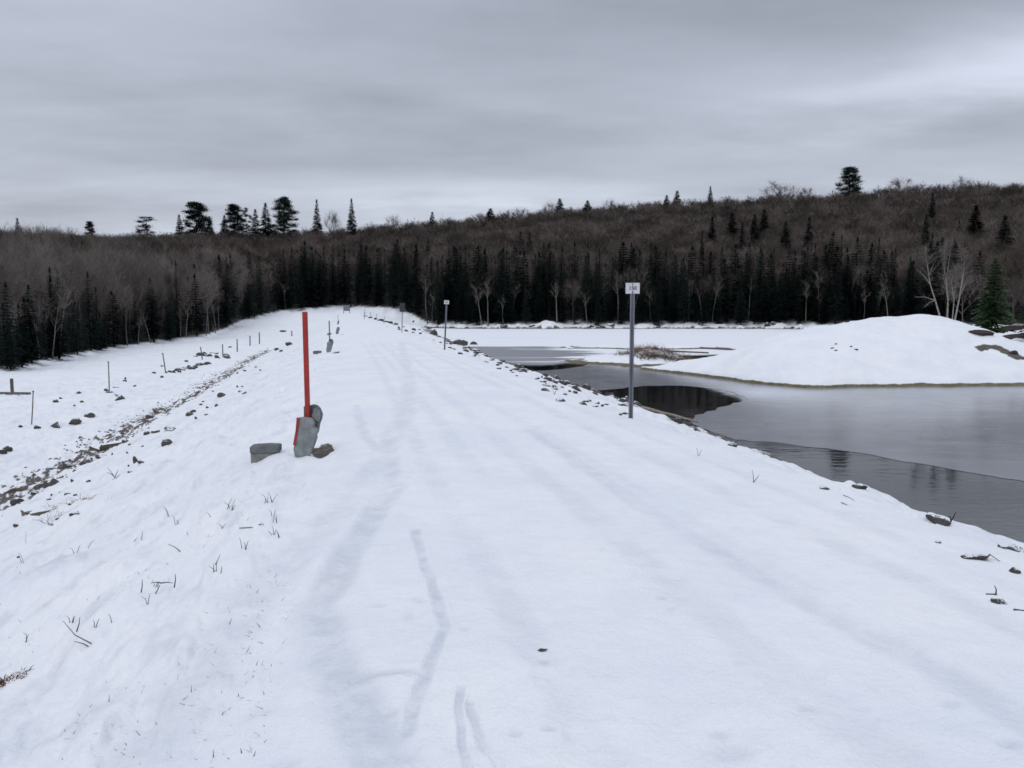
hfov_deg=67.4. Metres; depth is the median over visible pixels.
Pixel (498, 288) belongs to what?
spruce tree
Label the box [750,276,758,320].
spruce tree
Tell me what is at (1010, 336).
stone
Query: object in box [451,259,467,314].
spruce tree
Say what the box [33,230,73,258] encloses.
bare tree
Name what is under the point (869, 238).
bare tree
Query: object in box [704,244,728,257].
bare tree
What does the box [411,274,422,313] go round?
spruce tree
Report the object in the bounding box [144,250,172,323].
bare tree
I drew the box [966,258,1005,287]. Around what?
bare tree
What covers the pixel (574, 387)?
stone
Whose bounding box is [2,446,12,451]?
stone
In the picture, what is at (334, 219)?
bare tree
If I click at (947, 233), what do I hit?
bare tree
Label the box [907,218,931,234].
bare tree
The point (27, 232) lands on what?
bare tree
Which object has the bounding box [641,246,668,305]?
spruce tree
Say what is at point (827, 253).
spruce tree
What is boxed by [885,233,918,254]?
bare tree
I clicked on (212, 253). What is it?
bare tree
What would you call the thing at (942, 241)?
spruce tree
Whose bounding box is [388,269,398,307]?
spruce tree
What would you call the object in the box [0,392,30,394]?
timber beam
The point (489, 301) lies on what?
spruce tree
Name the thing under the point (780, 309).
spruce tree
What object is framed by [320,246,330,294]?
spruce tree
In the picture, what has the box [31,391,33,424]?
fence stake
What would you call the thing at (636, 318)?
spruce tree
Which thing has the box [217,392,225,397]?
stone
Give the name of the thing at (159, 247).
bare tree
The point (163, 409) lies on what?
stone
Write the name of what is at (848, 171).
pine tree
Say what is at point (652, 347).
brush clump
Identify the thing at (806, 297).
birch tree
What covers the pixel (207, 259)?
bare tree
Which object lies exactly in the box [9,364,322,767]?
dry stubble
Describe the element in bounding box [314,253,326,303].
spruce tree
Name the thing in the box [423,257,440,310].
spruce tree
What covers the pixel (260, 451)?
concrete block
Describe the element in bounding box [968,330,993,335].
stone
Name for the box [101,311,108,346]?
spruce tree
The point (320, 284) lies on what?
spruce tree
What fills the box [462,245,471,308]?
spruce tree
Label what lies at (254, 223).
spruce tree
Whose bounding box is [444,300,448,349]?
sign post
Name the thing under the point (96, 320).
spruce tree
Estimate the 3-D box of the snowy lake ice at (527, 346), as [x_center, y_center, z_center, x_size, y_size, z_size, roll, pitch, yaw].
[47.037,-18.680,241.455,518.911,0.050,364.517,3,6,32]
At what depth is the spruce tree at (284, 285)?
219.51 m
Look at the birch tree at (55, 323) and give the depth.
71.13 m
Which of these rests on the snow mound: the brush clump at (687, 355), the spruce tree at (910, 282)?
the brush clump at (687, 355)
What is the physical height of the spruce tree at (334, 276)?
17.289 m
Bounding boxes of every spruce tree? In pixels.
[0,282,25,366]
[0,313,19,370]
[0,326,11,367]
[13,304,33,366]
[14,298,49,362]
[16,316,27,365]
[18,297,38,360]
[19,285,46,346]
[39,311,54,359]
[40,267,65,336]
[42,315,62,352]
[43,276,65,349]
[43,303,71,359]
[44,296,63,356]
[65,301,74,350]
[66,301,89,354]
[78,271,103,350]
[91,287,107,349]
[91,321,96,349]
[96,313,109,349]
[101,291,130,346]
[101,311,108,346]
[119,307,128,343]
[122,307,130,341]
[128,302,141,343]
[130,301,145,343]
[138,290,165,342]
[140,278,162,334]
[161,306,175,339]
[163,297,176,340]
[171,260,184,336]
[175,214,183,235]
[182,273,206,336]
[206,216,213,238]
[211,255,236,323]
[219,216,229,235]
[219,264,242,322]
[219,280,235,326]
[222,259,232,318]
[228,254,240,314]
[241,284,257,318]
[244,252,256,300]
[249,209,261,235]
[251,256,269,314]
[257,203,275,236]
[269,263,278,303]
[272,259,289,297]
[275,268,292,305]
[277,289,287,308]
[281,249,288,293]
[285,265,295,307]
[286,248,297,291]
[289,247,318,306]
[293,247,308,304]
[295,241,313,282]
[296,270,306,309]
[304,246,320,300]
[307,268,317,307]
[308,255,333,305]
[311,199,322,239]
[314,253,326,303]
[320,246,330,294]
[328,263,340,303]
[329,249,339,297]
[337,248,354,302]
[346,198,357,236]
[346,282,351,306]
[352,245,367,295]
[354,246,375,298]
[354,254,362,302]
[359,261,369,303]
[370,248,385,302]
[372,264,381,305]
[382,243,409,291]
[388,249,401,303]
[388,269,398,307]
[390,239,402,274]
[397,248,408,300]
[397,262,418,311]
[406,244,423,292]
[408,247,424,307]
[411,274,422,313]
[423,241,435,277]
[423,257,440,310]
[426,261,435,311]
[428,212,436,228]
[430,261,443,324]
[436,255,445,303]
[439,260,456,318]
[444,248,465,298]
[446,246,458,295]
[450,295,458,322]
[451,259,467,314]
[456,290,466,323]
[457,256,466,308]
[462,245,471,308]
[464,252,475,320]
[465,245,494,304]
[465,279,472,322]
[472,246,481,307]
[472,289,480,324]
[477,249,491,317]
[477,285,486,323]
[479,208,496,227]
[483,246,488,293]
[486,281,496,320]
[488,250,510,320]
[488,295,494,322]
[490,278,517,323]
[494,247,511,313]
[502,250,510,302]
[507,245,521,292]
[508,248,524,313]
[510,291,516,323]
[512,251,534,319]
[515,231,524,247]
[521,287,531,323]
[525,232,533,252]
[529,253,540,319]
[536,251,544,310]
[539,243,561,303]
[540,244,546,308]
[542,256,558,310]
[542,266,557,320]
[547,255,558,308]
[554,273,567,321]
[555,198,562,220]
[556,247,570,306]
[568,243,581,303]
[579,256,590,319]
[581,243,591,302]
[583,200,591,216]
[584,279,596,322]
[587,251,609,320]
[592,243,598,305]
[594,286,602,325]
[605,292,617,322]
[608,241,631,300]
[608,255,616,316]
[609,250,626,302]
[609,254,620,313]
[615,281,629,323]
[616,252,625,307]
[623,248,645,303]
[624,242,635,300]
[624,261,630,319]
[634,251,645,318]
[634,294,640,323]
[638,275,649,322]
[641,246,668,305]
[644,265,657,320]
[646,243,654,291]
[649,272,665,325]
[658,195,671,216]
[659,251,672,318]
[666,261,676,320]
[666,277,677,322]
[669,254,679,313]
[670,191,683,214]
[674,258,690,311]
[674,261,685,317]
[676,265,693,322]
[684,246,699,292]
[685,255,690,297]
[685,273,705,318]
[693,299,697,322]
[694,250,709,304]
[696,294,708,324]
[697,230,704,290]
[701,251,716,307]
[702,287,709,322]
[703,255,716,305]
[705,217,717,255]
[706,186,713,218]
[707,271,718,318]
[708,258,735,323]
[714,291,723,323]
[716,247,725,301]
[716,258,732,308]
[720,244,749,300]
[723,212,740,254]
[723,264,733,313]
[731,258,742,313]
[732,253,758,315]
[733,290,748,324]
[734,263,746,319]
[737,221,745,251]
[741,265,756,316]
[742,243,754,297]
[747,214,762,247]
[748,252,770,318]
[750,248,767,307]
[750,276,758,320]
[752,304,756,323]
[757,209,773,248]
[759,254,777,317]
[768,273,790,322]
[770,247,776,296]
[777,221,791,276]
[777,243,797,303]
[778,262,789,317]
[787,251,797,311]
[789,250,811,315]
[790,266,805,313]
[794,251,810,310]
[794,295,802,323]
[796,256,836,318]
[799,217,815,271]
[804,246,811,293]
[809,243,819,305]
[811,286,819,321]
[816,283,828,323]
[817,249,834,299]
[818,278,832,322]
[819,246,830,291]
[824,267,833,316]
[825,232,843,288]
[825,267,845,323]
[827,245,844,304]
[835,235,843,275]
[836,247,856,308]
[838,255,853,313]
[839,257,853,316]
[842,296,851,320]
[848,237,865,298]
[849,279,859,320]
[853,270,876,317]
[855,273,863,312]
[855,298,862,319]
[859,243,881,303]
[863,256,877,311]
[866,275,877,317]
[867,250,898,311]
[874,237,883,293]
[874,294,879,317]
[880,281,898,316]
[881,250,898,314]
[887,248,900,313]
[890,284,903,316]
[898,261,918,315]
[900,255,913,307]
[900,272,914,315]
[901,260,923,313]
[909,285,916,313]
[914,241,940,315]
[918,214,930,271]
[920,241,945,311]
[921,232,937,298]
[922,237,955,315]
[926,193,936,225]
[933,243,956,318]
[934,260,946,316]
[942,242,967,318]
[954,246,971,314]
[959,205,985,241]
[963,250,988,322]
[991,214,1015,255]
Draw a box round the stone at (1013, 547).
[997,543,1023,552]
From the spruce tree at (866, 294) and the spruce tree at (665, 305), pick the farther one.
the spruce tree at (665, 305)
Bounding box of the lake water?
[513,355,1023,542]
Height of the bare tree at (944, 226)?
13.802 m
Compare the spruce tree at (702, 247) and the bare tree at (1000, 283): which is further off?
the spruce tree at (702, 247)
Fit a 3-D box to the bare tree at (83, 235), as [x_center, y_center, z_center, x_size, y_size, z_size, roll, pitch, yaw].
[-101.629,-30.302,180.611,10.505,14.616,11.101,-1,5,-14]
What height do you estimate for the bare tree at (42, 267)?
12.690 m
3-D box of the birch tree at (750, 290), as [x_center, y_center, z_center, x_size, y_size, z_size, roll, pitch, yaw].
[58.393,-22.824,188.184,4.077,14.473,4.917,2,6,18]
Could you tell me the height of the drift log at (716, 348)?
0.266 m
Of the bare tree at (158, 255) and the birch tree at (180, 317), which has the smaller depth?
the birch tree at (180, 317)
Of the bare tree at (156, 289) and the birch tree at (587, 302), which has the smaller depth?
the bare tree at (156, 289)
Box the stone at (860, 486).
[852,483,867,489]
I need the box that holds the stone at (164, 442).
[161,439,171,446]
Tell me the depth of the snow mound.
43.97 m
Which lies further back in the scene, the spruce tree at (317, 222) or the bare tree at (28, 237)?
the spruce tree at (317, 222)
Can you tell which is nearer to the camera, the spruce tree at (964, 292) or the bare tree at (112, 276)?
the bare tree at (112, 276)
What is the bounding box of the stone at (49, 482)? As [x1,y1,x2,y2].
[42,478,58,488]
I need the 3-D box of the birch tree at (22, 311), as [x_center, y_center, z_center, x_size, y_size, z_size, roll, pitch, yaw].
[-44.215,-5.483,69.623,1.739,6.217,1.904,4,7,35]
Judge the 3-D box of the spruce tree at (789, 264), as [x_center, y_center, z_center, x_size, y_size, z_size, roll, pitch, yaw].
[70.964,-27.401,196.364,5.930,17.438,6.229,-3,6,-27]
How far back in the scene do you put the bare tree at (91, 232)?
171.47 m
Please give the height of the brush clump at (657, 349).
1.225 m
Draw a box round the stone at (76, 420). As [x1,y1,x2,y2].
[69,417,81,424]
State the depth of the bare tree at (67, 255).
94.85 m
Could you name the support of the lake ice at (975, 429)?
on the lake water
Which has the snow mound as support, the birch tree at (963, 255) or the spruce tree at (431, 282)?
the birch tree at (963, 255)
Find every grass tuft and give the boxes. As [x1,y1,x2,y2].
[0,671,26,687]
[14,665,33,674]
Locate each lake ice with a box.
[429,328,800,364]
[535,364,1023,480]
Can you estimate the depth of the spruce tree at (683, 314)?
185.67 m
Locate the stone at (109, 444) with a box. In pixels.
[99,440,121,449]
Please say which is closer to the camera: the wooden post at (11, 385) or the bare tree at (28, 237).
the wooden post at (11, 385)
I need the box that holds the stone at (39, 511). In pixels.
[30,506,55,515]
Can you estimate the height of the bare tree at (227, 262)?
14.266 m
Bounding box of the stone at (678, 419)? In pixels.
[674,417,682,423]
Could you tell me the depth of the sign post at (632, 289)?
12.58 m
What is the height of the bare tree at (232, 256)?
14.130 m
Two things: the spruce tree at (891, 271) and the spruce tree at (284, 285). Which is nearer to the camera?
the spruce tree at (891, 271)
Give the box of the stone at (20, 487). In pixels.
[2,483,28,493]
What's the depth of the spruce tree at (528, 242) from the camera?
273.81 m
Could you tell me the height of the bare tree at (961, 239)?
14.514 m
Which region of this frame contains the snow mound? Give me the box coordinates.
[558,314,1023,387]
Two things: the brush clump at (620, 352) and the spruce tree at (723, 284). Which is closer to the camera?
the brush clump at (620, 352)
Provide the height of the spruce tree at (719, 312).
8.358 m
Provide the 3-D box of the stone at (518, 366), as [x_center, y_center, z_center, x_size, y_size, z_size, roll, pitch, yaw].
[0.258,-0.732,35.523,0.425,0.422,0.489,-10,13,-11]
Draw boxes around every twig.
[63,618,91,646]
[141,574,175,593]
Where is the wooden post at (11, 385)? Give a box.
[10,378,13,391]
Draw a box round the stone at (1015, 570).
[1009,567,1020,573]
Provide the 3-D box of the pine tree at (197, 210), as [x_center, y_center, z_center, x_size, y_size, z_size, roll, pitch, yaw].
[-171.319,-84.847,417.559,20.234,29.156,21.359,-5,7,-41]
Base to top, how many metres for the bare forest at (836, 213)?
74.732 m
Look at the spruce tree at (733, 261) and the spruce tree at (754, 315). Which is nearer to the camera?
the spruce tree at (754, 315)
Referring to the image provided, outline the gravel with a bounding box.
[0,350,270,515]
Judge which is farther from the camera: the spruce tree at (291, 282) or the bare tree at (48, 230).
the spruce tree at (291, 282)
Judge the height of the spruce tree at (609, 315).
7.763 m
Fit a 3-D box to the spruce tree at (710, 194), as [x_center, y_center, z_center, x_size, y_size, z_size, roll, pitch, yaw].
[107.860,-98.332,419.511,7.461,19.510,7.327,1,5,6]
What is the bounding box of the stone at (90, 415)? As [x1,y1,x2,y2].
[84,413,94,417]
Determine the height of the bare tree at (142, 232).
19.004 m
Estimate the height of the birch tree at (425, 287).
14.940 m
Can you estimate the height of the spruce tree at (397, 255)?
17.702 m
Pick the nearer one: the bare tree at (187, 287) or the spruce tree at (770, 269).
the bare tree at (187, 287)
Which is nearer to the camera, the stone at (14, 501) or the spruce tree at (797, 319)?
the stone at (14, 501)
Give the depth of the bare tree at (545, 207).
419.17 m
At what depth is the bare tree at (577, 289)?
188.82 m
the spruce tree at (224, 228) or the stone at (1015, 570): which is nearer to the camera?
the stone at (1015, 570)
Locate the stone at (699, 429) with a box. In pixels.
[694,427,707,432]
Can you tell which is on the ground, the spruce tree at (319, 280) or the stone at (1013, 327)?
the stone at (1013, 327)
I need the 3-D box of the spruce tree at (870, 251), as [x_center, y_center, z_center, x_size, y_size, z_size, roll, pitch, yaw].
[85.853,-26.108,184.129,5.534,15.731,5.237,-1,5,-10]
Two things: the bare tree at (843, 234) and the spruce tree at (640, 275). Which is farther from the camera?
the bare tree at (843, 234)
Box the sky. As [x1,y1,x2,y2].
[0,0,1023,236]
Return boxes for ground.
[0,306,1023,767]
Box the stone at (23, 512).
[20,509,34,515]
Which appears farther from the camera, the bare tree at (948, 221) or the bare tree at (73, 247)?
the bare tree at (948, 221)
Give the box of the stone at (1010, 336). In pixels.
[1003,333,1023,338]
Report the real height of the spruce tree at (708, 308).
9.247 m
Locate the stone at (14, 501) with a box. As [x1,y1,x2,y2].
[10,497,23,505]
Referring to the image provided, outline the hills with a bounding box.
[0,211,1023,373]
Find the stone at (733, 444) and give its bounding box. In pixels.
[727,442,737,446]
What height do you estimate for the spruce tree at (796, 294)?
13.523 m
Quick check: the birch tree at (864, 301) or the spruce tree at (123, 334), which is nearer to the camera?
the spruce tree at (123, 334)
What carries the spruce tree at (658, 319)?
on the ground
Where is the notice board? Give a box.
[343,304,349,312]
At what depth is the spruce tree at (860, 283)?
177.81 m
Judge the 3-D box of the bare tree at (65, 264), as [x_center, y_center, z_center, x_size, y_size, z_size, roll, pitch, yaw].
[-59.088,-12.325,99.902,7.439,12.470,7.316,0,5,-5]
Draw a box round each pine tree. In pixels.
[83,221,95,235]
[134,216,156,234]
[177,201,214,235]
[217,203,246,236]
[241,207,252,235]
[265,196,301,238]
[835,166,864,197]
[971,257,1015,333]
[1016,298,1023,336]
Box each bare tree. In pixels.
[0,224,54,308]
[0,229,18,317]
[0,233,35,326]
[0,233,38,328]
[0,245,38,327]
[0,248,22,301]
[0,255,18,346]
[0,257,24,300]
[4,222,45,246]
[4,226,45,303]
[10,244,67,327]
[12,222,44,241]
[13,219,35,240]
[16,245,77,342]
[18,238,62,339]
[27,226,61,242]
[32,223,67,238]
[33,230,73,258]
[35,232,79,301]
[37,226,64,236]
[39,245,84,301]
[40,237,69,301]
[45,238,90,299]
[46,226,87,249]
[48,226,73,245]
[53,246,91,339]
[53,247,94,327]
[54,239,84,254]
[57,237,85,245]
[65,238,131,342]
[69,227,95,241]
[69,241,98,324]
[78,252,140,326]
[79,253,104,323]
[82,247,123,328]
[84,230,123,247]
[84,233,110,248]
[90,249,132,320]
[91,273,135,338]
[92,249,134,338]
[93,243,158,327]
[94,239,122,303]
[103,242,133,315]
[107,259,159,334]
[110,248,154,311]
[118,252,153,324]
[119,235,150,251]
[122,246,166,329]
[125,235,157,245]
[127,247,175,319]
[128,255,158,329]
[131,225,150,235]
[138,247,166,318]
[140,240,170,252]
[143,274,168,326]
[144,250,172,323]
[145,243,168,304]
[151,239,171,260]
[151,253,181,308]
[152,253,182,307]
[154,244,187,305]
[159,245,187,304]
[163,246,195,307]
[165,237,195,252]
[167,252,192,316]
[168,249,185,309]
[169,237,198,252]
[177,263,198,308]
[177,268,220,332]
[179,247,231,318]
[182,253,215,275]
[183,244,217,303]
[184,248,218,300]
[188,250,210,305]
[190,267,224,335]
[197,249,215,294]
[198,242,230,260]
[208,248,227,304]
[211,254,243,282]
[216,252,243,282]
[220,251,243,266]
[224,251,240,291]
[224,276,242,320]
[228,257,255,305]
[322,209,341,241]
[384,215,403,229]
[424,251,447,280]
[425,245,450,262]
[482,240,501,269]
[509,208,530,219]
[513,243,536,260]
[541,201,558,216]
[562,279,583,301]
[586,242,612,274]
[601,197,616,210]
[642,243,663,259]
[656,245,672,279]
[684,241,709,258]
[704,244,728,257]
[716,232,738,249]
[734,222,771,235]
[758,180,807,205]
[764,234,784,250]
[766,219,787,237]
[789,214,819,242]
[790,224,806,241]
[797,186,812,199]
[798,241,822,258]
[801,239,823,277]
[826,230,854,248]
[831,233,862,252]
[845,258,881,303]
[849,228,886,252]
[869,250,908,274]
[876,234,906,272]
[879,239,920,283]
[879,242,918,293]
[884,176,912,189]
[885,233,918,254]
[895,253,933,283]
[899,253,931,285]
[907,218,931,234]
[909,229,942,246]
[913,236,937,254]
[919,215,946,234]
[928,266,972,316]
[933,260,991,322]
[934,228,964,240]
[934,235,957,246]
[935,221,961,236]
[939,228,967,245]
[942,213,969,229]
[943,231,973,250]
[944,246,989,307]
[949,244,985,295]
[949,245,983,274]
[950,176,976,188]
[950,239,978,254]
[956,221,987,235]
[956,230,973,243]
[958,243,994,259]
[963,209,983,220]
[965,229,1000,244]
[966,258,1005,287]
[969,232,996,245]
[971,208,1012,223]
[971,217,997,230]
[974,234,1012,257]
[974,270,1012,302]
[977,243,1005,259]
[980,221,1001,236]
[982,245,1009,296]
[985,248,1023,312]
[988,236,1018,252]
[992,260,1023,316]
[994,250,1023,317]
[995,249,1019,309]
[996,238,1021,289]
[998,221,1023,242]
[1001,276,1022,324]
[1005,224,1022,241]
[1007,274,1023,304]
[1008,249,1023,306]
[1009,225,1023,241]
[1011,230,1023,246]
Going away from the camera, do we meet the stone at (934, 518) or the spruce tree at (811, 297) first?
the stone at (934, 518)
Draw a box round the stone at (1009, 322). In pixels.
[1000,319,1023,324]
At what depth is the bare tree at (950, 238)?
207.03 m
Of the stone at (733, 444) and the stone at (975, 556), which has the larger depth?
the stone at (733, 444)
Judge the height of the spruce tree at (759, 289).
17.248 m
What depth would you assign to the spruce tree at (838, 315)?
173.84 m
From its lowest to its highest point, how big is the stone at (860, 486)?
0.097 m
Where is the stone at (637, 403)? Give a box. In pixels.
[633,401,641,406]
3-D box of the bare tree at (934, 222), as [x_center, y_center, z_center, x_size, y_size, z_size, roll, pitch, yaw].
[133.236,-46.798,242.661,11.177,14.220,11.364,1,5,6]
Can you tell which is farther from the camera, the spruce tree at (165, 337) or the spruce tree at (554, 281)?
the spruce tree at (554, 281)
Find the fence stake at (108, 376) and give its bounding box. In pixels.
[107,361,109,390]
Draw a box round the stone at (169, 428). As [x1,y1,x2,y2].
[164,426,175,430]
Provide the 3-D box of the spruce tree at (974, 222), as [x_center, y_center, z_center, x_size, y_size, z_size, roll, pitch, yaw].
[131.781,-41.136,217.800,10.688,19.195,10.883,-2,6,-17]
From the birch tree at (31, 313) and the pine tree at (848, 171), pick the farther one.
the pine tree at (848, 171)
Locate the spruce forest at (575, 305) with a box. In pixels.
[0,186,1013,363]
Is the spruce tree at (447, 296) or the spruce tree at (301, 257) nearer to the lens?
the spruce tree at (447, 296)
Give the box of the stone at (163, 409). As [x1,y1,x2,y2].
[153,405,170,413]
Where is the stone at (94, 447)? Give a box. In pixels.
[89,443,105,450]
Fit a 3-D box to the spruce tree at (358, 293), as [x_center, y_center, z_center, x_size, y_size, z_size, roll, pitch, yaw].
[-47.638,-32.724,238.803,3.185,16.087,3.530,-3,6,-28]
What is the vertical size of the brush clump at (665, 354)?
1.125 m
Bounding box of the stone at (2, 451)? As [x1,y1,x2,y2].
[0,448,6,453]
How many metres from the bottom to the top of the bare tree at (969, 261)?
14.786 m
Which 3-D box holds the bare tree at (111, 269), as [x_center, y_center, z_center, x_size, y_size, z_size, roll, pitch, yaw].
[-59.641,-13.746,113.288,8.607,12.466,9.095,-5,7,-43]
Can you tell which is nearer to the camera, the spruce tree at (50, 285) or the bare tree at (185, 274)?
the spruce tree at (50, 285)
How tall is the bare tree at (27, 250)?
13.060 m
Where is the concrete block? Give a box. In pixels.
[250,443,281,462]
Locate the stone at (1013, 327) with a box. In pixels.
[1001,325,1023,330]
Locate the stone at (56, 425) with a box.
[51,421,59,427]
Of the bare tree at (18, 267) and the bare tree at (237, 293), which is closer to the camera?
the bare tree at (18, 267)
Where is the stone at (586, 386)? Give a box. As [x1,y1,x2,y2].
[581,384,590,389]
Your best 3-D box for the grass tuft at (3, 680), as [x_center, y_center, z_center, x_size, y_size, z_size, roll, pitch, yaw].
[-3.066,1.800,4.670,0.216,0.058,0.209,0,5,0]
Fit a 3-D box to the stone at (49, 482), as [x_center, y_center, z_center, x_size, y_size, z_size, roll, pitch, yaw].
[-10.497,2.277,17.492,0.343,0.213,0.407,14,16,7]
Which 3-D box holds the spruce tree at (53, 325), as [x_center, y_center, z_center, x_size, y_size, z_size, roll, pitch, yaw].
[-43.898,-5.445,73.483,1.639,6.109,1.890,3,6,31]
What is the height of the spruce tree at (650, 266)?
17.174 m
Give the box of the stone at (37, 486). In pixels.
[33,483,42,489]
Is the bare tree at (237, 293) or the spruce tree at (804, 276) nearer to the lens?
the bare tree at (237, 293)
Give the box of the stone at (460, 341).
[453,339,467,344]
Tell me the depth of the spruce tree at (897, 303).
164.71 m
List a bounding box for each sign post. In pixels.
[400,303,404,321]
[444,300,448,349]
[626,283,639,418]
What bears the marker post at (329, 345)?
on the road
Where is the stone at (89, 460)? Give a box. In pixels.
[79,457,92,465]
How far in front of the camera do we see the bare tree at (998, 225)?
224.23 m
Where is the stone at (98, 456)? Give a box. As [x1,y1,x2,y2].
[95,454,106,458]
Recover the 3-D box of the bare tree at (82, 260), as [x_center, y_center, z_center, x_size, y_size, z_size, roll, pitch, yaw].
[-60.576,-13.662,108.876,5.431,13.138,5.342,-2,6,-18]
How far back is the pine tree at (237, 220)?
419.12 m
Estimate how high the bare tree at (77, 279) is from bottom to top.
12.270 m
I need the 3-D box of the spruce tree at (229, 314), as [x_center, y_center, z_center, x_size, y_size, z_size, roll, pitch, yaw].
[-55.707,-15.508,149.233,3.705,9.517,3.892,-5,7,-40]
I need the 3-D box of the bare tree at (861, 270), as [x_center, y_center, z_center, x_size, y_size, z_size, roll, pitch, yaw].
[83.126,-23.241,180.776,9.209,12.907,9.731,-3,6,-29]
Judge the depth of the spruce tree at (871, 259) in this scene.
174.97 m
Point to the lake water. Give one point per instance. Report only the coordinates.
(992, 505)
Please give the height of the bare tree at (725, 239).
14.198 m
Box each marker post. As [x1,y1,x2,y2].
[293,312,322,457]
[326,321,333,351]
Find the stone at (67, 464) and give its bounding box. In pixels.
[63,462,75,469]
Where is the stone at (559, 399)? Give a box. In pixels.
[556,397,564,401]
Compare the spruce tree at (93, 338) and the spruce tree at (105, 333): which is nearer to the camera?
the spruce tree at (93, 338)
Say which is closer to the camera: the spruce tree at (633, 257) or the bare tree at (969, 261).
the bare tree at (969, 261)
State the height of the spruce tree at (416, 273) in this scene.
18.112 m
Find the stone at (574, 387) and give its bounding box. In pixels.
[571,385,581,391]
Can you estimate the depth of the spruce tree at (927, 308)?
154.06 m
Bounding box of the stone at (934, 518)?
[926,512,950,525]
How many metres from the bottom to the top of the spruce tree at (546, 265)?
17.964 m
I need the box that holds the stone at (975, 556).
[960,553,989,560]
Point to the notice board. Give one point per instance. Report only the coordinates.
(346, 307)
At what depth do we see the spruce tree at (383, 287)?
231.85 m
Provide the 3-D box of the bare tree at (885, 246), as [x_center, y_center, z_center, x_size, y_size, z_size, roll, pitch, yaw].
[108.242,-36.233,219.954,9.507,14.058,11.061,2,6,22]
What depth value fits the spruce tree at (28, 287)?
70.74 m
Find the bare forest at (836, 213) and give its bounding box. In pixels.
[0,180,1023,342]
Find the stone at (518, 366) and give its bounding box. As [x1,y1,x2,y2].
[514,364,521,368]
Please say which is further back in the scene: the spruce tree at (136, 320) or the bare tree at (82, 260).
the bare tree at (82, 260)
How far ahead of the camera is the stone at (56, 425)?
29.83 m
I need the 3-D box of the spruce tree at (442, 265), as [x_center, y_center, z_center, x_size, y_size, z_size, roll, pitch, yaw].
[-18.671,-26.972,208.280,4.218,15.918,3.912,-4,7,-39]
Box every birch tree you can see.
[1,292,22,340]
[7,294,20,334]
[13,289,32,353]
[20,290,42,357]
[31,304,42,328]
[34,291,59,353]
[45,295,66,359]
[53,284,71,342]
[118,297,131,345]
[138,298,150,342]
[177,303,185,337]
[184,295,197,337]
[210,301,217,332]
[216,299,221,326]
[418,268,434,318]
[471,276,484,325]
[481,272,495,326]
[511,278,520,317]
[550,274,560,322]
[581,286,593,323]
[597,272,606,319]
[607,263,623,323]
[634,260,650,304]
[644,285,651,321]
[681,274,694,318]
[710,277,724,321]
[745,267,755,318]
[802,282,809,323]
[813,272,823,320]
[848,262,862,304]
[862,290,870,319]
[878,261,890,310]
[879,280,893,315]
[912,243,944,315]
[933,238,958,317]
[938,261,965,318]
[952,243,974,319]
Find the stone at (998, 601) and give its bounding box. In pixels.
[990,598,1007,604]
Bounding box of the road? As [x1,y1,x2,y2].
[175,310,1023,767]
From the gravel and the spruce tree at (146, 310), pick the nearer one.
the gravel
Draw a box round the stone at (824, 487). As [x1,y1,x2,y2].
[820,486,829,489]
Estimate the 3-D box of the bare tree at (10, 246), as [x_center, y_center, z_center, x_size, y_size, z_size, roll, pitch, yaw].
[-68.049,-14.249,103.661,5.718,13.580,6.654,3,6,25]
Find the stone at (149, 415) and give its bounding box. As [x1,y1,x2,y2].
[146,413,153,418]
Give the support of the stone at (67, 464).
on the ground
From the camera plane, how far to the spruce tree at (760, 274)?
194.21 m
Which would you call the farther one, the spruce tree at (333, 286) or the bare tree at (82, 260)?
the spruce tree at (333, 286)
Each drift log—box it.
[642,406,697,421]
[669,350,708,352]
[699,347,734,349]
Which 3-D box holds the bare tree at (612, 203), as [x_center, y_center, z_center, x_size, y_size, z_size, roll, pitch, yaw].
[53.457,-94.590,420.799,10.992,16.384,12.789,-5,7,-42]
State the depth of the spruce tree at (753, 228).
270.89 m
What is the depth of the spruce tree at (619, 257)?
202.96 m
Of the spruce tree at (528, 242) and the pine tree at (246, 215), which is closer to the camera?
the spruce tree at (528, 242)
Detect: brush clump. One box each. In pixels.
[614,344,650,355]
[623,346,654,356]
[634,342,662,349]
[634,350,668,359]
[644,350,678,359]
[646,344,682,355]
[659,350,692,361]
[671,351,698,358]

